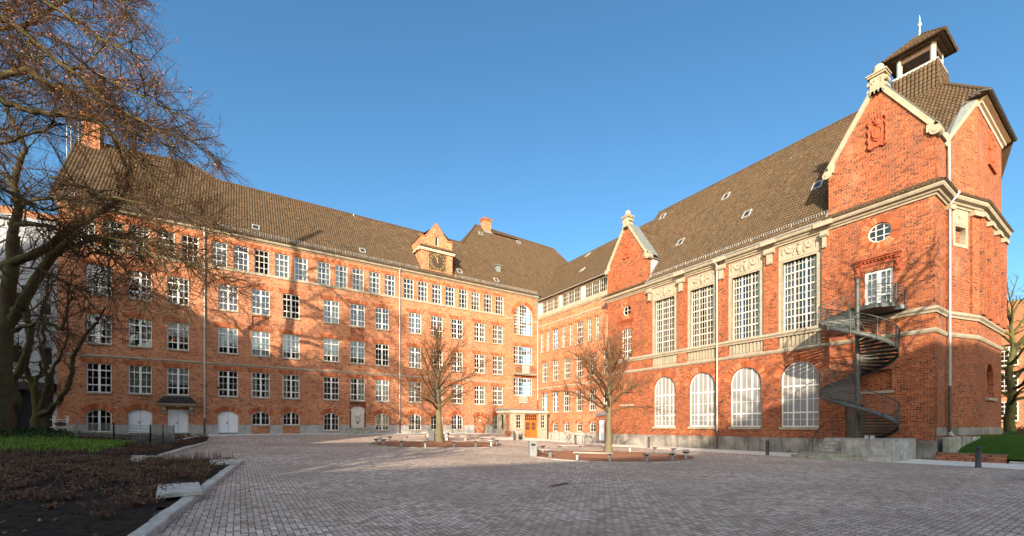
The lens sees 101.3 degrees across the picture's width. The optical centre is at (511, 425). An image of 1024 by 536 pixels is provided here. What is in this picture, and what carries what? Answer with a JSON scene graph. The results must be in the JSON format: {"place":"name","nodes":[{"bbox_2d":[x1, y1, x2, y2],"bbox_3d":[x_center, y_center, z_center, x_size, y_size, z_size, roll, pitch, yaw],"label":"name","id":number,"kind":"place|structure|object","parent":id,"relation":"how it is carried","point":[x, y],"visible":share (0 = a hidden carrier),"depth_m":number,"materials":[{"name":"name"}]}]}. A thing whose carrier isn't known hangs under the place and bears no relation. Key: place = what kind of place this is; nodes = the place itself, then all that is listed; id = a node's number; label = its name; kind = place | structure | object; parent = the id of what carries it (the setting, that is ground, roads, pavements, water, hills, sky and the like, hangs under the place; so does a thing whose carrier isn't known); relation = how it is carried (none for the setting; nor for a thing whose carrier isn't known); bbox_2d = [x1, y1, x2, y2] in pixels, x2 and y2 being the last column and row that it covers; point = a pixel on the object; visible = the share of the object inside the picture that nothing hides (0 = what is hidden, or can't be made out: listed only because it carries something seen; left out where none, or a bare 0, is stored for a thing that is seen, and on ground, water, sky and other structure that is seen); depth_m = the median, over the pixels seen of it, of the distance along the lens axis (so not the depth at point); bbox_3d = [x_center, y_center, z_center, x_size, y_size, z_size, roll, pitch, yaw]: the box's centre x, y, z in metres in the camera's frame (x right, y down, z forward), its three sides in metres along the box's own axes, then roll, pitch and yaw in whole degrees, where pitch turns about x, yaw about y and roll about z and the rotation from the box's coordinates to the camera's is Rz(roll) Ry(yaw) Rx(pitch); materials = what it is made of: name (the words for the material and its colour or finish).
{"place":"outdoors","nodes":[
{"label":"outdoors","id":0,"kind":"place"},
{"bbox_2d":[0,431,205,462],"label":"dead perennials","id":1,"kind":"object","parent":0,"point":[141,447],"visible":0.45,"depth_m":19.95,"materials":[{"name":"brown plant"}]},
{"bbox_2d":[208,433,498,435],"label":"path","id":2,"kind":"structure","parent":0,"point":[374,433],"depth_m":46.41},
{"bbox_2d":[0,0,1023,411],"label":"sky","id":3,"kind":"structure","parent":0,"point":[548,121],"materials":[{"name":"blue"}]},
{"bbox_2d":[124,434,1023,535],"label":"paved court","id":4,"kind":"object","parent":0,"point":[351,484],"visible":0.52,"depth_m":11.18,"materials":[{"name":"grey stone"}]},
{"bbox_2d":[0,213,56,429],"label":"modern building","id":5,"kind":"structure","parent":4,"relation":"on","point":[25,414],"depth_m":32.32,"materials":[{"name":"metal"}]},
{"bbox_2d":[0,433,208,460],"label":"planting bed","id":6,"kind":"object","parent":4,"relation":"on","point":[155,452],"visible":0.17,"depth_m":19.66,"materials":[{"name":"green plant"}]},
{"bbox_2d":[12,285,34,426],"bbox_3d":[-30.340,-3.763,25.755,2.380,9.504,1.331,0,0,39],"label":"crooked tree","id":7,"kind":"object","parent":6,"relation":"on","point":[20,368],"visible":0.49,"depth_m":25.42,"materials":[{"name":"brown plant"}]},
{"bbox_2d":[0,199,66,392],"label":"building","id":8,"kind":"structure","parent":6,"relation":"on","point":[17,343],"depth_m":29.69,"materials":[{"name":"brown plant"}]},
{"bbox_2d":[0,426,110,439],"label":"ivy","id":9,"kind":"object","parent":6,"relation":"on","point":[27,431],"visible":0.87,"depth_m":24.57,"materials":[{"name":"green plant"}]},
{"bbox_2d":[14,262,115,430],"bbox_3d":[-28.165,-4.624,26.475,8.379,10.995,2.804,0,0,14],"label":"multi stemmed tree","id":10,"kind":"object","parent":6,"relation":"on","point":[40,412],"visible":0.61,"depth_m":26.72,"materials":[{"name":"brown plant"}]},
{"bbox_2d":[0,432,138,452],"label":"wild garlic","id":11,"kind":"object","parent":6,"relation":"on","point":[35,443],"visible":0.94,"depth_m":20.64,"materials":[{"name":"green plant"}]},
{"bbox_2d":[75,434,159,439],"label":"clipped shrubs","id":12,"kind":"object","parent":6,"relation":"on","point":[143,437],"visible":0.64,"depth_m":25.60,"materials":[{"name":"plant"}]},
{"bbox_2d":[75,421,174,443],"bbox_3d":[-24.309,0.533,26.364,4.460,1.619,4.160,0,0,-33],"label":"wire fence","id":13,"kind":"object","parent":6,"relation":"on","point":[113,430],"visible":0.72,"depth_m":25.38,"materials":[{"name":"metal"}]},
{"bbox_2d":[0,0,259,252],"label":"old tree","id":14,"kind":"object","parent":6,"relation":"on","point":[38,14],"visible":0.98,"depth_m":18.98,"materials":[{"name":"brown plant"}]},
{"bbox_2d":[0,39,274,432],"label":"old tree","id":15,"kind":"object","parent":6,"relation":"on","point":[13,308],"visible":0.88,"depth_m":22.09,"materials":[{"name":"brown plant"}]},
{"bbox_2d":[0,459,228,535],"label":"planting bed","id":16,"kind":"object","parent":4,"relation":"on","point":[66,524],"visible":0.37,"depth_m":7.66,"materials":[{"name":"soil"}]},
{"bbox_2d":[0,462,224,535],"bbox_3d":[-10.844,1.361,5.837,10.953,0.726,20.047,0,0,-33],"label":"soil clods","id":17,"kind":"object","parent":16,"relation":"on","point":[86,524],"visible":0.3,"depth_m":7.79,"materials":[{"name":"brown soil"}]},
{"bbox_2d":[0,454,238,520],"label":"dead perennials","id":18,"kind":"object","parent":16,"relation":"on","point":[196,468],"visible":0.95,"depth_m":11.33,"materials":[{"name":"brown plant"}]},
{"bbox_2d":[113,449,232,462],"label":"tall dead stems","id":19,"kind":"object","parent":16,"relation":"on","point":[208,456],"visible":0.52,"depth_m":16.61,"materials":[{"name":"brown plant"}]},
{"bbox_2d":[156,482,202,498],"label":"stone slab","id":20,"kind":"structure","parent":16,"relation":"on","point":[187,489],"depth_m":9.46,"materials":[{"name":"stone"}]},
{"bbox_2d":[1,436,308,535],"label":"fallen leaves","id":21,"kind":"object","parent":4,"relation":"on","point":[95,534],"visible":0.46,"depth_m":9.73,"materials":[{"name":"brown plant"}]},
{"bbox_2d":[158,442,207,456],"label":"kerb","id":22,"kind":"structure","parent":4,"relation":"on","point":[187,447],"depth_m":23.19,"materials":[{"name":"concrete"}]},
{"bbox_2d":[130,459,243,535],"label":"kerb","id":23,"kind":"structure","parent":4,"relation":"on","point":[155,525],"depth_m":8.19,"materials":[{"name":"concrete"}]},
{"bbox_2d":[48,100,571,438],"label":"school wing","id":24,"kind":"structure","parent":4,"relation":"on","point":[325,346],"depth_m":43.20,"materials":[{"name":"brick"}]},
{"bbox_2d":[81,308,115,345],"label":"window","id":25,"kind":"structure","parent":24,"relation":"in","point":[109,341],"depth_m":34.15,"materials":[{"name":"white paint"}]},
{"bbox_2d":[80,403,116,432],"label":"window","id":26,"kind":"structure","parent":24,"relation":"in","point":[99,408],"depth_m":34.12,"materials":[{"name":"white paint"}]},
{"bbox_2d":[80,357,117,393],"bbox_3d":[-33.523,-4.015,34.091,2.291,2.910,0.298,0,0,-33],"label":"window","id":27,"kind":"structure","parent":24,"relation":"in","point":[98,361],"depth_m":34.12,"materials":[{"name":"white paint"}]},
{"bbox_2d":[122,360,156,395],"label":"window","id":28,"kind":"structure","parent":24,"relation":"in","point":[140,377],"depth_m":35.57,"materials":[{"name":"white paint"}]},
{"bbox_2d":[122,312,156,348],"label":"window","id":29,"kind":"structure","parent":24,"relation":"in","point":[147,344],"depth_m":35.56,"materials":[{"name":"white paint"}]},
{"bbox_2d":[123,404,156,434],"bbox_3d":[-31.433,-0.524,35.517,2.201,2.608,0.228,0,0,-33],"label":"door","id":30,"kind":"structure","parent":24,"relation":"in","point":[139,416],"depth_m":35.52,"materials":[{"name":"white paint"}]},
{"bbox_2d":[161,362,193,396],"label":"window","id":31,"kind":"structure","parent":24,"relation":"in","point":[178,375],"depth_m":36.91,"materials":[{"name":"white paint"}]},
{"bbox_2d":[161,316,193,351],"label":"window","id":32,"kind":"structure","parent":24,"relation":"in","point":[173,331],"depth_m":36.87,"materials":[{"name":"white paint"}]},
{"bbox_2d":[162,270,193,306],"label":"window","id":33,"kind":"structure","parent":24,"relation":"in","point":[162,270],"depth_m":36.87,"materials":[{"name":"white paint"}]},
{"bbox_2d":[168,409,187,434],"bbox_3d":[-29.350,-0.300,36.919,1.480,2.200,0.143,0,0,-33],"label":"door","id":34,"kind":"structure","parent":24,"relation":"in","point":[179,418],"depth_m":36.93,"materials":[{"name":"white paint"}]},
{"bbox_2d":[207,236,231,266],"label":"window","id":35,"kind":"structure","parent":24,"relation":"in","point":[221,249],"depth_m":38.63,"materials":[{"name":"white paint"}]},
{"bbox_2d":[213,365,242,397],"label":"window","id":36,"kind":"structure","parent":24,"relation":"in","point":[229,369],"depth_m":38.85,"materials":[{"name":"white paint"}]},
{"bbox_2d":[213,322,242,355],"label":"window","id":37,"kind":"structure","parent":24,"relation":"in","point":[227,333],"depth_m":38.88,"materials":[{"name":"white paint"}]},
{"bbox_2d":[214,406,241,433],"bbox_3d":[-26.275,-0.484,38.866,2.201,2.608,0.228,0,0,-33],"label":"door","id":38,"kind":"structure","parent":24,"relation":"in","point":[227,420],"depth_m":38.88,"materials":[{"name":"white paint"}]},
{"bbox_2d":[215,278,242,312],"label":"window","id":39,"kind":"structure","parent":24,"relation":"in","point":[227,303],"depth_m":38.85,"materials":[{"name":"white paint"}]},
{"bbox_2d":[247,367,273,398],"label":"window","id":40,"kind":"structure","parent":24,"relation":"in","point":[266,378],"depth_m":40.28,"materials":[{"name":"white paint"}]},
{"bbox_2d":[247,325,273,357],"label":"window","id":41,"kind":"structure","parent":24,"relation":"in","point":[260,340],"depth_m":40.32,"materials":[{"name":"white paint"}]},
{"bbox_2d":[247,283,273,316],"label":"window","id":42,"kind":"structure","parent":24,"relation":"in","point":[261,286],"depth_m":40.32,"materials":[{"name":"white paint"}]},
{"bbox_2d":[248,407,273,425],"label":"window","id":43,"kind":"structure","parent":24,"relation":"in","point":[259,409],"depth_m":40.28,"materials":[{"name":"white paint"}]},
{"bbox_2d":[271,248,292,277],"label":"window","id":44,"kind":"structure","parent":24,"relation":"in","point":[281,262],"depth_m":41.38,"materials":[{"name":"white paint"}]},
{"bbox_2d":[278,369,303,399],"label":"window","id":45,"kind":"structure","parent":24,"relation":"in","point":[296,380],"depth_m":41.72,"materials":[{"name":"white paint"}]},
{"bbox_2d":[278,329,303,359],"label":"window","id":46,"kind":"structure","parent":24,"relation":"in","point":[296,340],"depth_m":41.72,"materials":[{"name":"white paint"}]},
{"bbox_2d":[278,288,303,319],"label":"window","id":47,"kind":"structure","parent":24,"relation":"in","point":[286,291],"depth_m":41.71,"materials":[{"name":"white paint"}]},
{"bbox_2d":[279,407,302,425],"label":"window","id":48,"kind":"structure","parent":24,"relation":"in","point":[286,410],"depth_m":41.67,"materials":[{"name":"white paint"}]},
{"bbox_2d":[291,253,310,280],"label":"window","id":49,"kind":"structure","parent":24,"relation":"in","point":[304,262],"depth_m":42.29,"materials":[{"name":"white paint"}]},
{"bbox_2d":[314,257,333,284],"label":"window","id":50,"kind":"structure","parent":24,"relation":"in","point":[326,268],"depth_m":43.54,"materials":[{"name":"white paint"}]},
{"bbox_2d":[319,333,342,362],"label":"window","id":51,"kind":"structure","parent":24,"relation":"in","point":[332,343],"depth_m":43.76,"materials":[{"name":"white paint"}]},
{"bbox_2d":[319,294,342,324],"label":"window","id":52,"kind":"structure","parent":24,"relation":"in","point":[334,306],"depth_m":43.82,"materials":[{"name":"white paint"}]},
{"bbox_2d":[320,372,342,400],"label":"window","id":53,"kind":"structure","parent":24,"relation":"in","point":[328,375],"depth_m":43.73,"materials":[{"name":"white paint"}]},
{"bbox_2d":[320,408,342,431],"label":"window","id":54,"kind":"structure","parent":24,"relation":"in","point":[333,410],"depth_m":43.68,"materials":[{"name":"white paint"}]},
{"bbox_2d":[332,260,350,287],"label":"window","id":55,"kind":"structure","parent":24,"relation":"in","point":[344,271],"depth_m":44.27,"materials":[{"name":"white paint"}]},
{"bbox_2d":[347,336,367,364],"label":"window","id":56,"kind":"structure","parent":24,"relation":"in","point":[352,339],"depth_m":45.09,"materials":[{"name":"white paint"}]},
{"bbox_2d":[347,299,367,327],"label":"window","id":57,"kind":"structure","parent":24,"relation":"in","point":[352,301],"depth_m":45.08,"materials":[{"name":"white paint"}]},
{"bbox_2d":[347,374,368,401],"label":"window","id":58,"kind":"structure","parent":24,"relation":"in","point":[360,383],"depth_m":45.26,"materials":[{"name":"white paint"}]},
{"bbox_2d":[349,264,366,290],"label":"window","id":59,"kind":"structure","parent":24,"relation":"in","point":[360,274],"depth_m":45.41,"materials":[{"name":"white paint"}]},
{"bbox_2d":[346,407,370,433],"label":"wall fountain","id":60,"kind":"object","parent":24,"relation":"attached to","point":[357,420],"depth_m":44.78,"materials":[{"name":"stone"}]},
{"bbox_2d":[366,267,382,293],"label":"window","id":61,"kind":"structure","parent":24,"relation":"in","point":[377,277],"depth_m":46.18,"materials":[{"name":"white paint"}]},
{"bbox_2d":[372,375,391,402],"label":"window","id":62,"kind":"structure","parent":24,"relation":"in","point":[381,384],"depth_m":46.62,"materials":[{"name":"white paint"}]},
{"bbox_2d":[372,303,391,330],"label":"window","id":63,"kind":"structure","parent":24,"relation":"in","point":[380,306],"depth_m":46.55,"materials":[{"name":"white paint"}]},
{"bbox_2d":[372,339,392,366],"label":"window","id":64,"kind":"structure","parent":24,"relation":"in","point":[380,342],"depth_m":46.55,"materials":[{"name":"white paint"}]},
{"bbox_2d":[373,409,391,431],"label":"window","id":65,"kind":"structure","parent":24,"relation":"in","point":[377,412],"depth_m":46.55,"materials":[{"name":"white paint"}]},
{"bbox_2d":[381,270,397,295],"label":"window","id":66,"kind":"structure","parent":24,"relation":"in","point":[392,280],"depth_m":47.17,"materials":[{"name":"white paint"}]},
{"bbox_2d":[406,343,422,368],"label":"window","id":67,"kind":"structure","parent":24,"relation":"in","point":[407,344],"depth_m":48.59,"materials":[{"name":"white paint"}]},
{"bbox_2d":[406,308,423,334],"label":"window","id":68,"kind":"structure","parent":24,"relation":"in","point":[414,318],"depth_m":48.65,"materials":[{"name":"white paint"}]},
{"bbox_2d":[406,410,423,430],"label":"window","id":69,"kind":"structure","parent":24,"relation":"in","point":[414,413],"depth_m":48.58,"materials":[{"name":"white paint"}]},
{"bbox_2d":[429,280,442,303],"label":"window","id":70,"kind":"structure","parent":24,"relation":"in","point":[438,289],"depth_m":50.35,"materials":[{"name":"white paint"}]},
{"bbox_2d":[428,311,445,337],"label":"window","id":71,"kind":"structure","parent":24,"relation":"in","point":[435,314],"depth_m":50.06,"materials":[{"name":"white paint"}]},
{"bbox_2d":[469,288,481,309],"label":"window","id":72,"kind":"structure","parent":24,"relation":"in","point":[475,295],"depth_m":53.06,"materials":[{"name":"white paint"}]},
{"bbox_2d":[472,382,486,404],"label":"window","id":73,"kind":"structure","parent":24,"relation":"in","point":[480,389],"depth_m":53.27,"materials":[{"name":"white paint"}]},
{"bbox_2d":[472,350,486,373],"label":"window","id":74,"kind":"structure","parent":24,"relation":"in","point":[480,358],"depth_m":53.27,"materials":[{"name":"white paint"}]},
{"bbox_2d":[472,319,486,342],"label":"window","id":75,"kind":"structure","parent":24,"relation":"in","point":[478,320],"depth_m":53.25,"materials":[{"name":"white paint"}]},
{"bbox_2d":[472,412,486,431],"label":"bricked up doorway","id":76,"kind":"structure","parent":24,"relation":"in","point":[479,426],"depth_m":53.29,"materials":[{"name":"orange brick"}]},
{"bbox_2d":[511,301,534,336],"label":"window","id":77,"kind":"structure","parent":24,"relation":"in","point":[522,303],"depth_m":56.84,"materials":[{"name":"white paint"}]},
{"bbox_2d":[511,342,534,365],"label":"window","id":78,"kind":"structure","parent":24,"relation":"in","point":[513,343],"depth_m":56.92,"materials":[{"name":"white paint"}]},
{"bbox_2d":[511,374,534,396],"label":"window","id":79,"kind":"structure","parent":24,"relation":"in","point":[515,376],"depth_m":56.86,"materials":[{"name":"white paint"}]},
{"bbox_2d":[370,440,500,447],"bbox_3d":[-6.111,1.471,34.604,10.600,0.348,10.600,0,0,-33],"label":"gravel circle","id":80,"kind":"object","parent":4,"relation":"on","point":[432,444],"visible":0.77,"depth_m":33.12,"materials":[{"name":"brown gravel"}]},
{"bbox_2d":[390,314,492,441],"bbox_3d":[-6.475,-3.823,35.159,7.991,10.657,11.652,0,0,-33],"label":"courtyard tree","id":81,"kind":"object","parent":80,"relation":"on","point":[435,383],"visible":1,"depth_m":34.13,"materials":[{"name":"brown plant"}]},
{"bbox_2d":[367,440,503,447],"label":"ring kerb","id":82,"kind":"structure","parent":4,"relation":"on","point":[502,445],"depth_m":30.09,"materials":[{"name":"concrete"}]},
{"bbox_2d":[528,441,536,456],"bbox_3d":[1.255,1.476,25.681,0.480,1.050,0.440,0,0,-12],"label":"litter bin","id":83,"kind":"object","parent":4,"relation":"on","point":[532,448],"visible":0.93,"depth_m":25.50,"materials":[{"name":"metal"}]},
{"bbox_2d":[537,220,652,441],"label":"link wing","id":84,"kind":"structure","parent":4,"relation":"on","point":[584,276],"depth_m":53.21,"materials":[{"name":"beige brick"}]},
{"bbox_2d":[524,450,697,462],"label":"ring kerb","id":85,"kind":"structure","parent":4,"relation":"on","point":[695,457],"depth_m":23.33,"materials":[{"name":"concrete"}]},
{"bbox_2d":[537,450,693,461],"bbox_3d":[6.272,1.888,27.561,10.500,0.176,10.500,0,0,-33],"label":"gravel circle","id":86,"kind":"object","parent":4,"relation":"on","point":[624,456],"visible":0.79,"depth_m":25.91,"materials":[{"name":"beige gravel"}]},
{"bbox_2d":[538,315,678,452],"bbox_3d":[5.762,-2.646,27.533,9.946,9.271,7.350,0,0,-33],"label":"courtyard tree","id":87,"kind":"object","parent":86,"relation":"on","point":[612,364],"visible":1,"depth_m":27.26,"materials":[{"name":"brown plant"}]},
{"bbox_2d":[594,15,1017,459],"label":"assembly hall","id":88,"kind":"structure","parent":4,"relation":"on","point":[719,293],"depth_m":29.86,"materials":[{"name":"brick"}]},
{"bbox_2d":[620,301,633,319],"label":"window","id":89,"kind":"structure","parent":88,"relation":"in","point":[628,303],"depth_m":43.78,"materials":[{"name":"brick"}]},
{"bbox_2d":[649,371,679,428],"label":"window","id":90,"kind":"structure","parent":88,"relation":"in","point":[665,391],"depth_m":40.02,"materials":[{"name":"white glass"}]},
{"bbox_2d":[656,297,673,352],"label":"window","id":91,"kind":"structure","parent":88,"relation":"in","point":[660,304],"depth_m":40.36,"materials":[{"name":"beige paint"}]},
{"bbox_2d":[684,366,720,428],"bbox_3d":[16.621,-2.429,36.714,0.408,5.458,3.450,0,0,-33],"label":"window","id":92,"kind":"structure","parent":88,"relation":"in","point":[702,388],"depth_m":36.81,"materials":[{"name":"white glass"}]},
{"bbox_2d":[692,285,713,346],"bbox_3d":[16.891,-9.630,36.889,0.288,5.360,2.200,0,0,-33],"label":"window","id":93,"kind":"structure","parent":88,"relation":"in","point":[696,294],"depth_m":37.05,"materials":[{"name":"beige paint"}]},
{"bbox_2d":[724,361,767,428],"bbox_3d":[18.674,-2.429,33.552,0.408,5.458,3.450,0,0,-33],"label":"window","id":94,"kind":"structure","parent":88,"relation":"in","point":[746,382],"depth_m":33.59,"materials":[{"name":"white glass"}]},
{"bbox_2d":[733,271,759,339],"bbox_3d":[18.944,-9.630,33.727,0.288,5.360,2.200,0,0,-33],"label":"window","id":95,"kind":"structure","parent":88,"relation":"in","point":[738,286],"depth_m":33.76,"materials":[{"name":"beige paint"}]},
{"bbox_2d":[773,354,826,429],"bbox_3d":[20.765,-2.429,30.331,0.408,5.458,3.450,0,0,-33],"label":"window","id":96,"kind":"structure","parent":88,"relation":"in","point":[800,380],"depth_m":30.36,"materials":[{"name":"grey glass"}]},
{"bbox_2d":[784,254,816,330],"bbox_3d":[21.035,-9.630,30.506,0.288,5.360,2.200,0,0,-33],"label":"window","id":97,"kind":"structure","parent":88,"relation":"in","point":[790,271],"depth_m":30.60,"materials":[{"name":"beige paint"}]},
{"bbox_2d":[846,405,863,437],"bbox_3d":[22.662,-0.235,27.688,0.070,2.170,1.000,0,0,-33],"label":"door","id":98,"kind":"structure","parent":88,"relation":"in","point":[850,413],"depth_m":27.84,"materials":[{"name":"grey metal"}]},
{"bbox_2d":[865,267,892,304],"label":"window","id":99,"kind":"structure","parent":88,"relation":"in","point":[885,275],"depth_m":26.62,"materials":[{"name":"white paint"}]},
{"bbox_2d":[859,215,900,248],"bbox_3d":[23.256,-12.200,26.550,0.212,2.038,2.036,0,0,-33],"label":"window","id":100,"kind":"structure","parent":88,"relation":"in","point":[892,221],"depth_m":26.48,"materials":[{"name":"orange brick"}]},
{"bbox_2d":[791,421,916,461],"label":"stone steps","id":101,"kind":"structure","parent":4,"relation":"on","point":[869,449],"depth_m":24.15,"materials":[{"name":"concrete"}]},
{"bbox_2d":[818,278,906,437],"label":"spiral staircase","id":102,"kind":"structure","parent":101,"relation":"on","point":[853,316],"depth_m":25.26,"materials":[{"name":"grey metal"}]},
{"bbox_2d":[943,438,954,452],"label":"granite block","id":103,"kind":"structure","parent":4,"relation":"on","point":[948,444],"depth_m":24.11,"materials":[{"name":"stone"}]},
{"bbox_2d":[936,452,1019,463],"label":"brick wall","id":104,"kind":"structure","parent":4,"relation":"on","point":[970,457],"depth_m":23.06,"materials":[{"name":"red brick"}]},
{"bbox_2d":[975,446,981,467],"bbox_3d":[22.030,1.542,19.837,0.234,1.100,0.234,0,0,-33],"label":"bollard","id":105,"kind":"object","parent":4,"relation":"on","point":[978,457],"visible":0.89,"depth_m":19.76,"materials":[{"name":"metal"}]},
{"bbox_2d":[526,438,1023,469],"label":"path","id":106,"kind":"structure","parent":0,"point":[970,464],"depth_m":28.78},
{"bbox_2d":[957,431,1023,459],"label":"lawn","id":107,"kind":"structure","parent":0,"point":[1006,449],"depth_m":24.42,"materials":[{"name":"green plant"}]},
{"bbox_2d":[1001,271,1023,431],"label":"mossy tree","id":108,"kind":"object","parent":107,"relation":"on","point":[1011,393],"visible":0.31,"depth_m":35.79,"materials":[{"name":"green plant"}]},
{"bbox_2d":[1001,300,1023,428],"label":"brick house","id":109,"kind":"structure","parent":107,"relation":"on","point":[1019,416],"depth_m":53.29,"materials":[{"name":"red brick"}]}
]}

